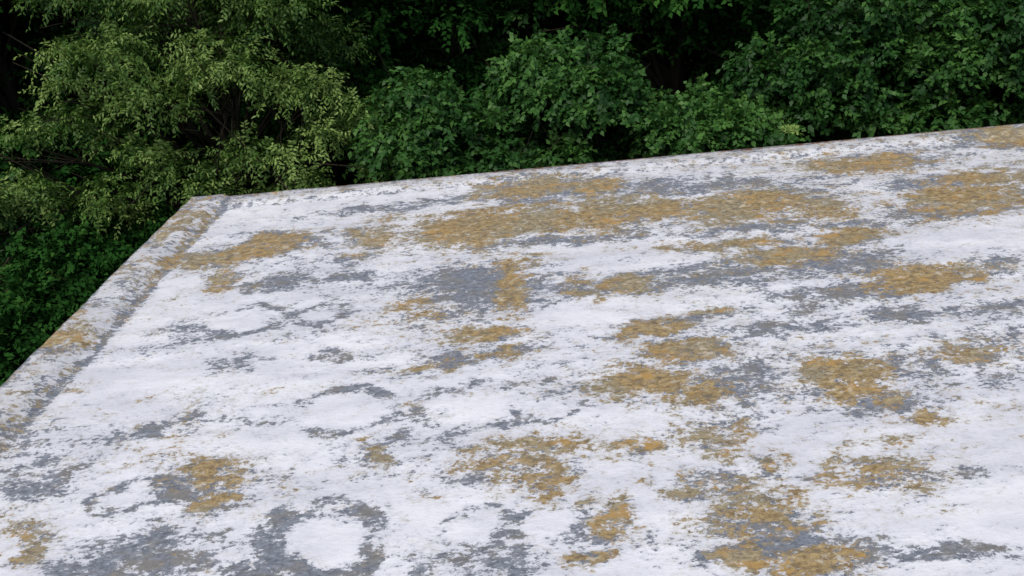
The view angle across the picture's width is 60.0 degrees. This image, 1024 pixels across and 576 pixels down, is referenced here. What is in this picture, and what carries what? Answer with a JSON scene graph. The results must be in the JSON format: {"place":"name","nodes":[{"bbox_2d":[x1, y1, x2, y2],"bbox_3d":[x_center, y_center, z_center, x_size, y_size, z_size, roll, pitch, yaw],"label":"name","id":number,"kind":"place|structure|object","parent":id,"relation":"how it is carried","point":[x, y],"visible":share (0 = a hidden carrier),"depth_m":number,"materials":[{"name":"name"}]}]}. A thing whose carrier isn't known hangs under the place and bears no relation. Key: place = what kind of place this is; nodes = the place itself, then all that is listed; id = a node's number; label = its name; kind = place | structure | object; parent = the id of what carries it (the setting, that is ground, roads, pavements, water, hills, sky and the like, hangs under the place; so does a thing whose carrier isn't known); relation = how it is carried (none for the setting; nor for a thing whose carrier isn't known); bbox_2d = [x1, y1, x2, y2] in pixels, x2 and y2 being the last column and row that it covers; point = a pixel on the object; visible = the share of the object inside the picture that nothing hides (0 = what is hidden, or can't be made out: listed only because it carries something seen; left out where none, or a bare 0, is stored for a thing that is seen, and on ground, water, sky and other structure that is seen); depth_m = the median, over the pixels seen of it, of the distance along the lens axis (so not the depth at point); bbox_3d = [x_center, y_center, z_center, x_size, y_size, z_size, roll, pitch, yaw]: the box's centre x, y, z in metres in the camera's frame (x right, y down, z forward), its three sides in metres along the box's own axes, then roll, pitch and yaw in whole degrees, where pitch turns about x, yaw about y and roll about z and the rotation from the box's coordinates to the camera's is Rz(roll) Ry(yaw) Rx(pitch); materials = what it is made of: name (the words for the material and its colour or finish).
{"place":"outdoors","nodes":[
{"label":"outdoors","id":0,"kind":"place"},
{"bbox_2d":[17,49,763,214],"bbox_3d":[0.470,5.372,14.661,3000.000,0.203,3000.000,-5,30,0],"label":"ground","id":1,"kind":"structure","parent":0,"point":[585,132],"depth_m":33.65,"materials":[{"name":"green plant"}]},
{"bbox_2d":[0,1,38,96],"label":"woodland tree","id":2,"kind":"object","parent":1,"relation":"on","point":[7,20],"visible":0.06,"depth_m":23.25,"materials":[{"name":"green plant"}]},
{"bbox_2d":[0,258,105,385],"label":"ivy covered bush","id":3,"kind":"object","parent":1,"relation":"on","point":[26,338],"visible":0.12,"depth_m":15.29,"materials":[{"name":"green plant"}]},
{"bbox_2d":[0,163,113,316],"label":"deciduous tree","id":4,"kind":"object","parent":1,"relation":"on","point":[4,243],"visible":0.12,"depth_m":17.24,"materials":[{"name":"green plant"}]},
{"bbox_2d":[0,0,172,193],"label":"woodland tree","id":5,"kind":"object","parent":1,"relation":"on","point":[13,100],"visible":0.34,"depth_m":21.43,"materials":[{"name":"green plant"}]},
{"bbox_2d":[0,196,178,341],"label":"ivy covered bush","id":6,"kind":"object","parent":1,"relation":"on","point":[108,255],"visible":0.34,"depth_m":16.44,"materials":[{"name":"green plant"}]},
{"bbox_2d":[27,21,182,201],"bbox_3d":[-11.593,-8.447,26.756,9.319,13.796,8.636,2,31,12],"label":"woodland tree","id":7,"kind":"object","parent":1,"relation":"on","point":[152,117],"depth_m":29.57,"materials":[{"name":"green plant"}]},
{"bbox_2d":[0,0,300,196],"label":"woodland tree","id":8,"kind":"object","parent":1,"relation":"on","point":[181,141],"visible":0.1,"depth_m":21.90,"materials":[{"name":"green plant"}]},
{"bbox_2d":[0,0,436,311],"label":"feathery light tree","id":9,"kind":"object","parent":1,"relation":"on","point":[228,162],"visible":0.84,"depth_m":16.85,"materials":[{"name":"green plant"}]},
{"bbox_2d":[181,68,296,180],"bbox_3d":[-7.520,-8.493,26.716,7.894,13.360,8.323,24,40,40],"label":"woodland tree","id":10,"kind":"object","parent":1,"relation":"on","point":[269,123],"visible":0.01,"depth_m":28.00,"materials":[{"name":"green plant"}]},
{"bbox_2d":[140,0,461,186],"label":"woodland tree","id":11,"kind":"object","parent":1,"relation":"on","point":[363,77],"visible":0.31,"depth_m":20.87,"materials":[{"name":"green plant"}]},
{"bbox_2d":[319,0,545,118],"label":"woodland tree","id":12,"kind":"object","parent":1,"relation":"on","point":[421,17],"visible":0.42,"depth_m":21.32,"materials":[{"name":"green plant"}]},
{"bbox_2d":[325,52,540,183],"bbox_3d":[-1.489,-1.152,18.756,4.486,7.671,3.998,20,38,36],"label":"vine draped tree","id":13,"kind":"object","parent":1,"relation":"on","point":[426,140],"visible":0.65,"depth_m":16.89,"materials":[{"name":"green plant"}]},
{"bbox_2d":[0,52,994,220],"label":"understorey shrubs","id":14,"kind":"object","parent":1,"relation":"on","point":[349,179],"visible":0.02,"depth_m":24.80,"materials":[{"name":"green plant"}]},
{"bbox_2d":[427,0,674,125],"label":"woodland tree","id":15,"kind":"object","parent":1,"relation":"on","point":[513,13],"visible":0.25,"depth_m":21.96,"materials":[{"name":"green plant"}]},
{"bbox_2d":[463,23,664,169],"bbox_3d":[1.146,-1.798,19.518,4.667,7.651,4.455,-12,31,-12],"label":"vine draped tree","id":16,"kind":"object","parent":1,"relation":"on","point":[580,84],"visible":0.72,"depth_m":17.49,"materials":[{"name":"green plant"}]},
{"bbox_2d":[524,7,668,146],"bbox_3d":[2.817,-9.283,26.938,7.864,12.930,8.291,17,36,33],"label":"woodland tree","id":17,"kind":"object","parent":1,"relation":"on","point":[607,133],"visible":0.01,"depth_m":25.54,"materials":[{"name":"green plant"}]},
{"bbox_2d":[504,0,809,101],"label":"woodland tree","id":18,"kind":"object","parent":1,"relation":"on","point":[659,72],"visible":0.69,"depth_m":21.29,"materials":[{"name":"green plant"}]},
{"bbox_2d":[629,11,748,82],"bbox_3d":[5.725,-8.962,27.566,8.037,11.224,7.648,-10,30,-9],"label":"woodland tree","id":19,"kind":"object","parent":1,"relation":"on","point":[690,63],"visible":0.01,"depth_m":26.35,"materials":[{"name":"green plant"}]},
{"bbox_2d":[602,72,807,158],"bbox_3d":[4.178,-1.235,19.053,4.021,6.724,4.119,12,34,27],"label":"vine draped tree","id":20,"kind":"object","parent":1,"relation":"on","point":[710,120],"visible":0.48,"depth_m":17.02,"materials":[{"name":"green plant"}]},
{"bbox_2d":[645,0,805,70],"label":"woodland tree","id":21,"kind":"object","parent":1,"relation":"on","point":[686,48],"visible":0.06,"depth_m":21.88,"materials":[{"name":"green plant"}]},
{"bbox_2d":[716,0,937,143],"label":"vine draped tree","id":22,"kind":"object","parent":1,"relation":"on","point":[846,45],"visible":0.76,"depth_m":17.51,"materials":[{"name":"green plant"}]},
{"bbox_2d":[872,0,1023,134],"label":"vine draped tree","id":23,"kind":"object","parent":1,"relation":"on","point":[975,48],"visible":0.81,"depth_m":17.65,"materials":[{"name":"green plant"}]},
{"bbox_2d":[989,84,1023,112],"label":"vine draped tree","id":24,"kind":"object","parent":1,"relation":"on","point":[1010,95],"depth_m":19.35,"materials":[{"name":"green plant"}]},
{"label":"walls","id":25,"kind":"object","parent":1,"relation":"on","visible":0},
{"bbox_2d":[0,124,1023,575],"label":"roof surface","id":26,"kind":"object","parent":25,"relation":"on","point":[796,360],"visible":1,"depth_m":8.60,"materials":[{"name":"white concrete"}]},
{"bbox_2d":[234,123,1023,195],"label":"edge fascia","id":27,"kind":"structure","parent":25,"relation":"attached to","point":[652,157],"depth_m":13.06,"materials":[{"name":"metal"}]},
{"bbox_2d":[780,124,802,134],"bbox_3d":[4.467,0.664,14.939,2.280,7.248,0.914,-5,30,0],"label":"climbing vine","id":28,"kind":"object","parent":25,"relation":"attached to","point":[788,128],"depth_m":13.10,"materials":[{"name":"green plant"}]}
]}

